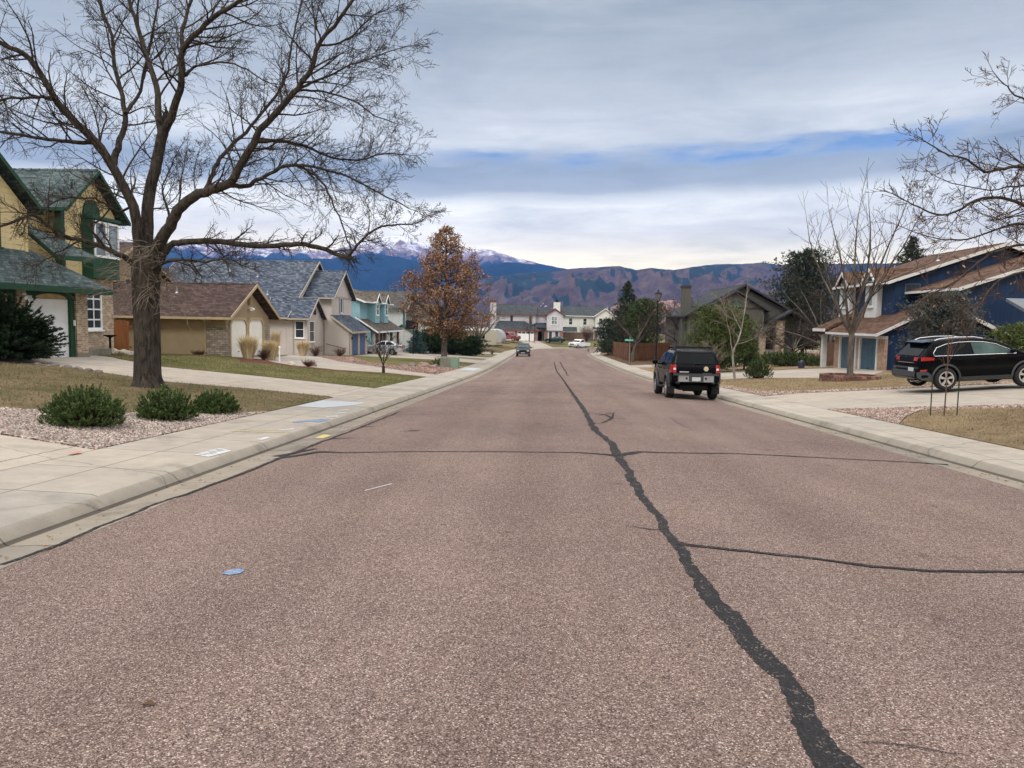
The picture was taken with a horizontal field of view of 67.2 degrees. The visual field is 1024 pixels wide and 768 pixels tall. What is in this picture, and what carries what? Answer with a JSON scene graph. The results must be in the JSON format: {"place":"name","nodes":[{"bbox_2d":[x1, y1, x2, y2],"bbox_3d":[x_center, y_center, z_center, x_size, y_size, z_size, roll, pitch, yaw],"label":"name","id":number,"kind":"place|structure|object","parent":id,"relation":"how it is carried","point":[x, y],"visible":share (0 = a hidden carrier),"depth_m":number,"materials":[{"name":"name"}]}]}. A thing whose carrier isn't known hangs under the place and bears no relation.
{"place":"outdoors","nodes":[
{"label":"outdoors","id":0,"kind":"place"},
{"bbox_2d":[0,435,93,470],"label":"driveway","id":1,"kind":"structure","parent":0,"point":[15,452],"depth_m":10.30,"materials":[{"name":"concrete"}]},
{"bbox_2d":[0,361,332,412],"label":"lawn","id":2,"kind":"structure","parent":0,"point":[71,383],"depth_m":19.47,"materials":[{"name":"brown plant"}]},
{"bbox_2d":[0,0,451,388],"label":"bare tree","id":3,"kind":"object","parent":2,"relation":"on","point":[148,260],"visible":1,"depth_m":19.54,"materials":[{"name":"brown plant"}]},
{"bbox_2d":[0,356,373,396],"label":"driveway","id":4,"kind":"structure","parent":0,"point":[105,364],"depth_m":25.68,"materials":[{"name":"concrete"}]},
{"bbox_2d":[0,290,69,360],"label":"yew bush","id":5,"kind":"object","parent":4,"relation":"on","point":[23,336],"visible":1,"depth_m":23.84,"materials":[{"name":"green plant"}]},
{"bbox_2d":[235,334,261,358],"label":"ornamental grass","id":6,"kind":"object","parent":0,"point":[249,348],"depth_m":40.71,"materials":[{"name":"plant"}]},
{"bbox_2d":[97,353,422,387],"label":"lawn","id":7,"kind":"structure","parent":0,"point":[361,383],"depth_m":32.16,"materials":[{"name":"green plant"}]},
{"bbox_2d":[258,339,283,360],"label":"ornamental grass","id":8,"kind":"object","parent":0,"point":[271,345],"depth_m":42.24,"materials":[{"name":"plant"}]},
{"bbox_2d":[295,339,311,355],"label":"ornamental grass","id":9,"kind":"object","parent":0,"point":[302,348],"depth_m":59.96,"materials":[{"name":"plant"}]},
{"bbox_2d":[241,355,433,376],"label":"driveway","id":10,"kind":"structure","parent":0,"point":[321,362],"depth_m":44.52,"materials":[{"name":"concrete"}]},
{"bbox_2d":[119,236,564,268],"bbox_3d":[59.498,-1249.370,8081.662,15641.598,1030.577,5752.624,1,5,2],"label":"mountain peak","id":11,"kind":"structure","parent":0,"point":[404,247],"depth_m":9576.81,"materials":[{"name":"snow"}]},
{"bbox_2d":[163,254,564,290],"bbox_3d":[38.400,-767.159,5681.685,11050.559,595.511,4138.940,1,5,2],"label":"mountain range","id":12,"kind":"structure","parent":0,"point":[384,273],"depth_m":6555.29,"materials":[{"name":"blue stone"}]},
{"bbox_2d":[317,355,474,366],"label":"lawn","id":13,"kind":"structure","parent":0,"point":[394,361],"depth_m":65.24,"materials":[{"name":"plant"}]},
{"bbox_2d":[388,223,496,356],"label":"oak tree","id":14,"kind":"object","parent":13,"relation":"on","point":[445,322],"visible":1,"depth_m":65.66,"materials":[{"name":"brown plant"}]},
{"bbox_2d":[440,357,458,367],"bbox_3d":[-4.632,-1.578,57.399,1.320,0.850,1.035,1,5,2],"label":"utility box","id":15,"kind":"object","parent":13,"relation":"on","point":[452,362],"visible":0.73,"depth_m":56.90,"materials":[{"name":"green metal"}]},
{"bbox_2d":[0,347,815,526],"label":"sidewalk","id":16,"kind":"structure","parent":0,"point":[31,490],"depth_m":10.56,"materials":[{"name":"concrete"}]},
{"bbox_2d":[299,400,363,407],"bbox_3d":[-4.745,0.538,20.436,1.250,0.118,2.400,1,5,2],"label":"paint mark","id":17,"kind":"object","parent":16,"relation":"on","point":[323,404],"visible":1,"depth_m":20.50,"materials":[{"name":"white paint"}]},
{"bbox_2d":[355,353,482,362],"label":"driveway","id":18,"kind":"structure","parent":0,"point":[423,357],"depth_m":75.98,"materials":[{"name":"concrete"}]},
{"bbox_2d":[367,340,404,354],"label":"sedan","id":19,"kind":"object","parent":18,"relation":"on","point":[398,349],"visible":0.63,"depth_m":78.62,"materials":[{"name":"silver metal"}]},
{"bbox_2d":[397,351,489,358],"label":"driveway","id":20,"kind":"structure","parent":0,"point":[403,352],"depth_m":86.47,"materials":[{"name":"concrete"}]},
{"bbox_2d":[404,329,432,353],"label":"blue spruce","id":21,"kind":"object","parent":20,"relation":"on","point":[419,345],"visible":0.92,"depth_m":86.76,"materials":[{"name":"green plant"}]},
{"bbox_2d":[0,348,1023,767],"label":"road","id":22,"kind":"structure","parent":0,"point":[490,576],"depth_m":4.91,"materials":[{"name":"grey asphalt"}]},
{"bbox_2d":[1,412,397,564],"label":"crack sealant","id":23,"kind":"object","parent":22,"relation":"on","point":[68,540],"visible":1,"depth_m":7.93,"materials":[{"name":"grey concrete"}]},
{"bbox_2d":[0,348,808,568],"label":"gutter","id":24,"kind":"object","parent":22,"relation":"on","point":[25,547],"visible":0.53,"depth_m":8.69,"materials":[{"name":"concrete"}]},
{"bbox_2d":[268,451,616,459],"bbox_3d":[-0.999,1.086,12.025,5.321,0.087,0.898,1,5,-5],"label":"crack sealant","id":25,"kind":"object","parent":22,"relation":"on","point":[431,451],"visible":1,"depth_m":12.14,"materials":[{"name":"black asphalt"}]},
{"bbox_2d":[515,343,530,355],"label":"suv","id":26,"kind":"object","parent":22,"relation":"on","point":[523,348],"visible":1,"depth_m":101.89,"materials":[{"name":"metal"}]},
{"bbox_2d":[652,346,720,398],"bbox_3d":[6.668,-0.485,29.697,2.316,1.964,4.560,1,3,2],"label":"off road suv","id":27,"kind":"object","parent":22,"relation":"on","point":[696,371],"visible":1,"depth_m":27.72,"materials":[{"name":"black paint"}]},
{"bbox_2d":[554,362,863,767],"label":"crack sealant","id":28,"kind":"object","parent":22,"relation":"on","point":[819,745],"visible":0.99,"depth_m":4.09,"materials":[{"name":"black asphalt"}]},
{"bbox_2d":[615,451,947,464],"bbox_3d":[4.239,1.171,12.321,5.427,0.119,0.657,1,5,-4],"label":"crack sealant","id":29,"kind":"object","parent":22,"relation":"on","point":[627,453],"visible":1,"depth_m":12.38,"materials":[{"name":"black asphalt"}]},
{"bbox_2d":[587,353,1023,489],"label":"gutter","id":30,"kind":"object","parent":22,"relation":"on","point":[1000,480],"visible":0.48,"depth_m":14.31,"materials":[{"name":"concrete"}]},
{"bbox_2d":[676,541,1023,571],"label":"crack sealant","id":31,"kind":"object","parent":22,"relation":"on","point":[683,543],"visible":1,"depth_m":5.95,"materials":[{"name":"black asphalt"}]},
{"bbox_2d":[0,0,1023,269],"label":"sky","id":32,"kind":"structure","parent":0,"point":[569,134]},
{"bbox_2d":[276,334,830,363],"bbox_3d":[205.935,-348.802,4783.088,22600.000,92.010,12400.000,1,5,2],"label":"ground","id":33,"kind":"structure","parent":0,"point":[512,345],"depth_m":134.78,"materials":[{"name":"plant"}]},
{"bbox_2d":[0,153,130,357],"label":"yellow house","id":34,"kind":"structure","parent":33,"relation":"on","point":[86,327],"depth_m":29.22,"materials":[{"name":"yellow paint"}]},
{"bbox_2d":[28,298,68,356],"bbox_3d":[-16.483,-1.946,27.328,0.042,2.160,2.320,1,5,2],"label":"garage door","id":35,"kind":"structure","parent":34,"relation":"in","point":[58,308],"depth_m":27.83,"materials":[{"name":"white paint"}]},
{"bbox_2d":[87,295,104,331],"bbox_3d":[-17.992,-3.181,33.157,0.130,1.840,1.300,1,5,2],"label":"window","id":36,"kind":"structure","parent":34,"relation":"in","point":[94,304],"depth_m":33.24,"materials":[{"name":"white glass"}]},
{"bbox_2d":[79,214,120,280],"bbox_3d":[-17.794,-5.872,33.403,0.530,2.630,2.450,1,5,2],"label":"bay window","id":37,"kind":"structure","parent":34,"relation":"in","point":[88,272],"depth_m":33.08,"materials":[{"name":"white glass"}]},
{"bbox_2d":[114,320,131,349],"bbox_3d":[-22.261,-2.455,39.632,5.279,1.930,0.155,1,5,-3],"label":"wooden fence","id":38,"kind":"object","parent":33,"relation":"on","point":[121,338],"visible":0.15,"depth_m":39.67,"materials":[{"name":"orange wood"}]},
{"bbox_2d":[0,407,268,449],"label":"gravel bed","id":39,"kind":"object","parent":33,"relation":"on","point":[24,435],"visible":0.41,"depth_m":12.09,"materials":[{"name":"gravel"}]},
{"bbox_2d":[36,383,127,427],"bbox_3d":[-7.105,0.351,12.803,1.396,0.794,1.329,1,5,2],"label":"mugo pine","id":40,"kind":"object","parent":39,"relation":"on","point":[76,407],"visible":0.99,"depth_m":12.58,"materials":[{"name":"green plant"}]},
{"bbox_2d":[134,383,199,421],"bbox_3d":[-6.538,0.353,14.615,1.153,0.740,1.197,-2,5,-29],"label":"mugo pine","id":41,"kind":"object","parent":39,"relation":"on","point":[160,405],"visible":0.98,"depth_m":14.38,"materials":[{"name":"green plant"}]},
{"bbox_2d":[192,387,240,414],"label":"mugo pine","id":42,"kind":"object","parent":39,"relation":"on","point":[219,402],"visible":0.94,"depth_m":16.12,"materials":[{"name":"green plant"}]},
{"bbox_2d":[113,242,280,356],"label":"tan house","id":43,"kind":"structure","parent":33,"relation":"on","point":[231,312],"depth_m":42.29,"materials":[{"name":"paint"}]},
{"bbox_2d":[229,320,245,356],"bbox_3d":[-15.339,-2.534,43.158,0.090,2.110,2.200,1,5,2],"label":"garage door","id":44,"kind":"structure","parent":43,"relation":"in","point":[238,326],"depth_m":43.03,"materials":[{"name":"beige paint"}]},
{"bbox_2d":[249,320,261,355],"bbox_3d":[-15.252,-2.745,45.708,0.042,2.110,2.200,1,5,2],"label":"garage door","id":45,"kind":"structure","parent":43,"relation":"in","point":[255,326],"depth_m":45.99,"materials":[{"name":"beige paint"}]},
{"bbox_2d":[167,259,370,354],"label":"pale grey house","id":46,"kind":"structure","parent":33,"relation":"on","point":[310,300],"depth_m":70.02,"materials":[{"name":"paint"}]},
{"bbox_2d":[294,321,304,338],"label":"window","id":47,"kind":"structure","parent":46,"relation":"in","point":[299,325],"depth_m":65.15,"materials":[{"name":"white glass"}]},
{"bbox_2d":[236,357,423,376],"bbox_3d":[-9.907,-0.736,39.396,10.510,0.967,5.480,1,5,2],"label":"mulch bed","id":48,"kind":"object","parent":33,"relation":"on","point":[261,361],"visible":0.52,"depth_m":38.83,"materials":[{"name":"brown soil"}]},
{"bbox_2d":[364,326,401,372],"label":"tree","id":49,"kind":"object","parent":48,"relation":"on","point":[380,355],"visible":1,"depth_m":40.30,"materials":[{"name":"plant"}]},
{"bbox_2d":[351,289,403,352],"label":"teal house","id":50,"kind":"structure","parent":33,"relation":"on","point":[370,310],"depth_m":85.04,"materials":[{"name":"teal paint"}]},
{"bbox_2d":[307,355,465,374],"bbox_3d":[-10.827,-1.358,55.519,13.710,0.956,21.150,1,5,2],"label":"rock bed","id":51,"kind":"object","parent":33,"relation":"on","point":[395,365],"visible":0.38,"depth_m":50.05,"materials":[{"name":"beige gravel"}]},
{"bbox_2d":[360,290,441,348],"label":"white house","id":52,"kind":"structure","parent":33,"relation":"on","point":[398,319],"depth_m":103.45,"materials":[{"name":"white paint"}]},
{"bbox_2d":[0,348,818,543],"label":"kerb","id":53,"kind":"structure","parent":33,"relation":"on","point":[9,532],"depth_m":9.08,"materials":[{"name":"concrete"}]},
{"bbox_2d":[0,348,815,548],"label":"kerb joint","id":54,"kind":"object","parent":53,"relation":"on","point":[30,535],"visible":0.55,"depth_m":9.02,"materials":[{"name":"concrete"}]},
{"bbox_2d":[409,329,453,353],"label":"juniper hedge","id":55,"kind":"object","parent":33,"relation":"on","point":[431,342],"visible":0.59,"depth_m":89.19,"materials":[{"name":"green plant"}]},
{"bbox_2d":[439,328,471,354],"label":"juniper hedge","id":56,"kind":"object","parent":33,"relation":"on","point":[451,350],"visible":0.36,"depth_m":90.12,"materials":[{"name":"green plant"}]},
{"bbox_2d":[451,334,489,355],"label":"juniper hedge","id":57,"kind":"object","parent":33,"relation":"on","point":[470,345],"visible":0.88,"depth_m":89.85,"materials":[{"name":"green plant"}]},
{"bbox_2d":[457,327,502,345],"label":"travel trailer","id":58,"kind":"object","parent":33,"relation":"on","point":[490,336],"visible":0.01,"depth_m":118.01,"materials":[{"name":"white metal"}]},
{"bbox_2d":[490,301,565,340],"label":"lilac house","id":59,"kind":"structure","parent":33,"relation":"on","point":[548,323],"depth_m":170.72,"materials":[{"name":"white paint"}]},
{"bbox_2d":[563,332,584,340],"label":"wooden fence","id":60,"kind":"object","parent":33,"relation":"on","point":[573,336],"visible":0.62,"depth_m":177.97,"materials":[{"name":"brown wood"}]},
{"bbox_2d":[553,300,616,340],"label":"cream house","id":61,"kind":"structure","parent":33,"relation":"on","point":[575,318],"depth_m":183.93,"materials":[{"name":"beige paint"}]},
{"bbox_2d":[588,317,617,354],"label":"juniper tree","id":62,"kind":"object","parent":33,"relation":"on","point":[606,331],"visible":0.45,"depth_m":110.83,"materials":[{"name":"green plant"}]},
{"bbox_2d":[587,280,640,353],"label":"spruce tree","id":63,"kind":"object","parent":33,"relation":"on","point":[618,336],"visible":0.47,"depth_m":106.51,"materials":[{"name":"green plant"}]},
{"bbox_2d":[603,353,658,364],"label":"mulch bed","id":64,"kind":"object","parent":33,"relation":"on","point":[611,356],"visible":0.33,"depth_m":81.81,"materials":[{"name":"brown soil"}]},
{"bbox_2d":[608,301,662,361],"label":"bare tree","id":65,"kind":"object","parent":64,"relation":"on","point":[645,323],"visible":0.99,"depth_m":81.34,"materials":[{"name":"grey plant"}]},
{"bbox_2d":[652,294,701,342],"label":"bare tree","id":66,"kind":"object","parent":64,"relation":"on","point":[668,330],"visible":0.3,"depth_m":80.83,"materials":[{"name":"brown plant"}]},
{"bbox_2d":[611,341,671,360],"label":"wooden fence","id":67,"kind":"object","parent":33,"relation":"on","point":[644,351],"visible":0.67,"depth_m":84.32,"materials":[{"name":"brown wood"}]},
{"bbox_2d":[615,298,668,350],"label":"juniper tree","id":68,"kind":"object","parent":33,"relation":"on","point":[643,309],"visible":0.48,"depth_m":101.26,"materials":[{"name":"green plant"}]},
{"bbox_2d":[677,301,764,369],"bbox_3d":[14.024,-3.144,51.957,5.644,4.937,5.719,1,5,2],"label":"pine tree","id":69,"kind":"object","parent":33,"relation":"on","point":[717,332],"visible":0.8,"depth_m":51.07,"materials":[{"name":"green plant"}]},
{"bbox_2d":[660,284,812,361],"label":"dark grey house","id":70,"kind":"structure","parent":33,"relation":"on","point":[759,304],"depth_m":74.66,"materials":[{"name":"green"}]},
{"bbox_2d":[752,310,820,353],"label":"bare tree","id":71,"kind":"object","parent":33,"relation":"on","point":[776,336],"visible":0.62,"depth_m":69.70,"materials":[{"name":"brown plant"}]},
{"bbox_2d":[754,268,839,349],"bbox_3d":[25.061,-5.529,62.831,9.314,8.276,8.630,5,6,39],"label":"bare tree","id":72,"kind":"object","parent":33,"relation":"on","point":[811,311],"visible":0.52,"depth_m":63.42,"materials":[{"name":"brown plant"}]},
{"bbox_2d":[748,246,853,352],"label":"conifer tree","id":73,"kind":"object","parent":33,"relation":"on","point":[797,259],"visible":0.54,"depth_m":82.89,"materials":[{"name":"green plant"}]},
{"bbox_2d":[590,354,1023,480],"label":"kerb","id":74,"kind":"structure","parent":33,"relation":"on","point":[1006,471],"depth_m":14.70,"materials":[{"name":"concrete"}]},
{"bbox_2d":[590,355,1023,482],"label":"kerb joint","id":75,"kind":"object","parent":74,"relation":"on","point":[985,471],"visible":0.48,"depth_m":14.63,"materials":[{"name":"concrete"}]},
{"bbox_2d":[893,234,926,266],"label":"conifer tree","id":76,"kind":"object","parent":33,"relation":"on","point":[910,255],"visible":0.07,"depth_m":81.15,"materials":[{"name":"green plant"}]},
{"bbox_2d":[812,242,1023,370],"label":"blue house","id":77,"kind":"structure","parent":33,"relation":"on","point":[874,346],"depth_m":44.82,"materials":[{"name":"blue paint"}]},
{"bbox_2d":[841,337,854,367],"bbox_3d":[21.024,-1.854,48.099,0.054,2.080,2.300,1,5,2],"label":"garage door","id":78,"kind":"structure","parent":77,"relation":"in","point":[844,339],"depth_m":48.68,"materials":[{"name":"blue wood"}]},
{"bbox_2d":[860,338,875,369],"bbox_3d":[20.875,-1.604,45.063,0.090,2.080,2.200,1,5,2],"label":"garage door","id":79,"kind":"structure","parent":77,"relation":"in","point":[868,349],"depth_m":45.11,"materials":[{"name":"blue wood"}]},
{"bbox_2d":[610,300,680,333],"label":"sandstone hill","id":80,"kind":"structure","parent":0,"point":[670,302],"depth_m":2296.69,"materials":[{"name":"stone"}]},
{"bbox_2d":[409,262,898,338],"bbox_3d":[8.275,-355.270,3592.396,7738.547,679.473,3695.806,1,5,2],"label":"foothills","id":81,"kind":"structure","parent":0,"point":[595,286],"depth_m":3586.64,"materials":[{"name":"stone"}]},
{"bbox_2d":[637,364,832,371],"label":"lawn","id":82,"kind":"structure","parent":0,"point":[775,367],"depth_m":54.24,"materials":[{"name":"plant"}]},
{"bbox_2d":[730,314,773,368],"bbox_3d":[16.452,-2.947,54.358,3.581,4.273,3.415,5,6,39],"label":"pine tree","id":83,"kind":"object","parent":82,"relation":"on","point":[749,357],"visible":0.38,"depth_m":53.87,"materials":[{"name":"green plant"}]},
{"bbox_2d":[757,350,831,366],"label":"spreading juniper","id":84,"kind":"object","parent":82,"relation":"on","point":[781,358],"visible":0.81,"depth_m":56.78,"materials":[{"name":"green plant"}]},
{"bbox_2d":[720,368,882,378],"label":"driveway","id":85,"kind":"structure","parent":0,"point":[803,373],"depth_m":44.89,"materials":[{"name":"concrete"}]},
{"bbox_2d":[591,352,1023,471],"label":"sidewalk","id":86,"kind":"structure","parent":0,"point":[1005,456],"depth_m":16.20,"materials":[{"name":"concrete"}]},
{"bbox_2d":[653,289,661,373],"bbox_3d":[10.076,-3.616,53.499,0.560,5.880,0.560,1,5,2],"label":"street lamp","id":87,"kind":"object","parent":86,"relation":"on","point":[658,293],"visible":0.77,"depth_m":53.41,"materials":[{"name":"black metal"}]},
{"bbox_2d":[719,370,1011,390],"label":"lawn","id":88,"kind":"structure","parent":0,"point":[845,386],"depth_m":33.59,"materials":[{"name":"brown plant"}]},
{"bbox_2d":[710,268,776,380],"bbox_3d":[11.834,-3.117,40.158,3.580,6.029,2.705,1,5,2],"label":"aspen tree","id":89,"kind":"object","parent":88,"relation":"on","point":[735,345],"visible":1,"depth_m":40.08,"materials":[{"name":"beige plant"}]},
{"bbox_2d":[743,358,773,378],"bbox_3d":[13.269,-0.835,41.520,1.669,1.139,1.667,1,5,2],"label":"bush","id":90,"kind":"object","parent":88,"relation":"on","point":[756,368],"visible":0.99,"depth_m":41.32,"materials":[{"name":"green plant"}]},
{"bbox_2d":[819,373,880,381],"bbox_3d":[15.639,-0.198,35.663,2.640,0.472,2.640,1,5,2],"label":"brick planter","id":91,"kind":"object","parent":88,"relation":"on","point":[832,377],"visible":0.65,"depth_m":34.85,"materials":[{"name":"red brick"}]},
{"bbox_2d":[788,142,955,379],"bbox_3d":[16.090,-5.354,35.090,6.339,10.358,7.118,0,5,-11],"label":"bare tree","id":92,"kind":"object","parent":88,"relation":"on","point":[852,327],"visible":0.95,"depth_m":34.93,"materials":[{"name":"grey plant"}]},
{"bbox_2d":[884,287,995,352],"bbox_3d":[19.756,-2.378,35.721,4.207,4.185,4.487,0,5,-13],"label":"juniper tree","id":93,"kind":"object","parent":88,"relation":"on","point":[941,314],"visible":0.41,"depth_m":34.80,"materials":[{"name":"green plant"}]},
{"bbox_2d":[982,320,1023,351],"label":"pine tree","id":94,"kind":"object","parent":88,"relation":"on","point":[1016,331],"visible":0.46,"depth_m":31.97,"materials":[{"name":"green plant"}]},
{"bbox_2d":[719,381,1013,395],"bbox_3d":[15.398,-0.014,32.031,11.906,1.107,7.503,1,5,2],"label":"gravel","id":95,"kind":"structure","parent":0,"point":[761,392],"depth_m":29.12,"materials":[{"name":"beige gravel"}]},
{"bbox_2d":[765,383,1023,408],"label":"driveway","id":96,"kind":"structure","parent":0,"point":[1000,394],"depth_m":24.68,"materials":[{"name":"concrete"}]},
{"bbox_2d":[891,336,1023,389],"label":"crossover","id":97,"kind":"object","parent":96,"relation":"on","point":[918,362],"visible":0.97,"depth_m":25.59,"materials":[{"name":"black paint"}]},
{"bbox_2d":[899,343,927,355],"bbox_3d":[13.737,-1.183,26.376,0.360,0.375,1.309,-3,5,-1],"label":"rear window","id":98,"kind":"structure","parent":97,"relation":"in","point":[912,349],"depth_m":26.36,"materials":[{"name":"grey glass"}]},
{"bbox_2d":[935,342,972,355],"bbox_3d":[14.642,-1.155,25.585,1.260,0.400,0.164,-3,5,-1],"label":"window","id":99,"kind":"structure","parent":97,"relation":"in","point":[965,350],"depth_m":25.58,"materials":[{"name":"black glass"}]},
{"bbox_2d":[971,342,1009,353],"bbox_3d":[15.980,-1.218,25.616,1.380,0.400,0.164,-3,5,-1],"label":"window","id":100,"kind":"structure","parent":97,"relation":"in","point":[978,347],"depth_m":25.60,"materials":[{"name":"green glass"}]},
{"bbox_2d":[832,404,1023,422],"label":"gravel","id":101,"kind":"structure","parent":0,"point":[896,415],"depth_m":20.26,"materials":[{"name":"beige gravel"}]},
{"bbox_2d":[900,406,1023,449],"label":"lawn","id":102,"kind":"structure","parent":0,"point":[976,434],"depth_m":16.74,"materials":[{"name":"brown plant"}]},
{"bbox_2d":[866,51,1023,338],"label":"bare tree","id":103,"kind":"object","parent":102,"relation":"on","point":[1020,168],"visible":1,"depth_m":12.64,"materials":[{"name":"brown plant"}]},
{"bbox_2d":[941,331,964,415],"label":"sapling","id":104,"kind":"object","parent":102,"relation":"on","point":[947,365],"visible":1,"depth_m":18.59,"materials":[{"name":"brown plant"}]},
{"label":"driveway","id":105,"kind":"structure","parent":0,"visible":0},
{"bbox_2d":[456,294,507,347],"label":"bare tree","id":106,"kind":"object","parent":105,"relation":"on","point":[486,328],"visible":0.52,"depth_m":109.83,"materials":[{"name":"grey plant"}]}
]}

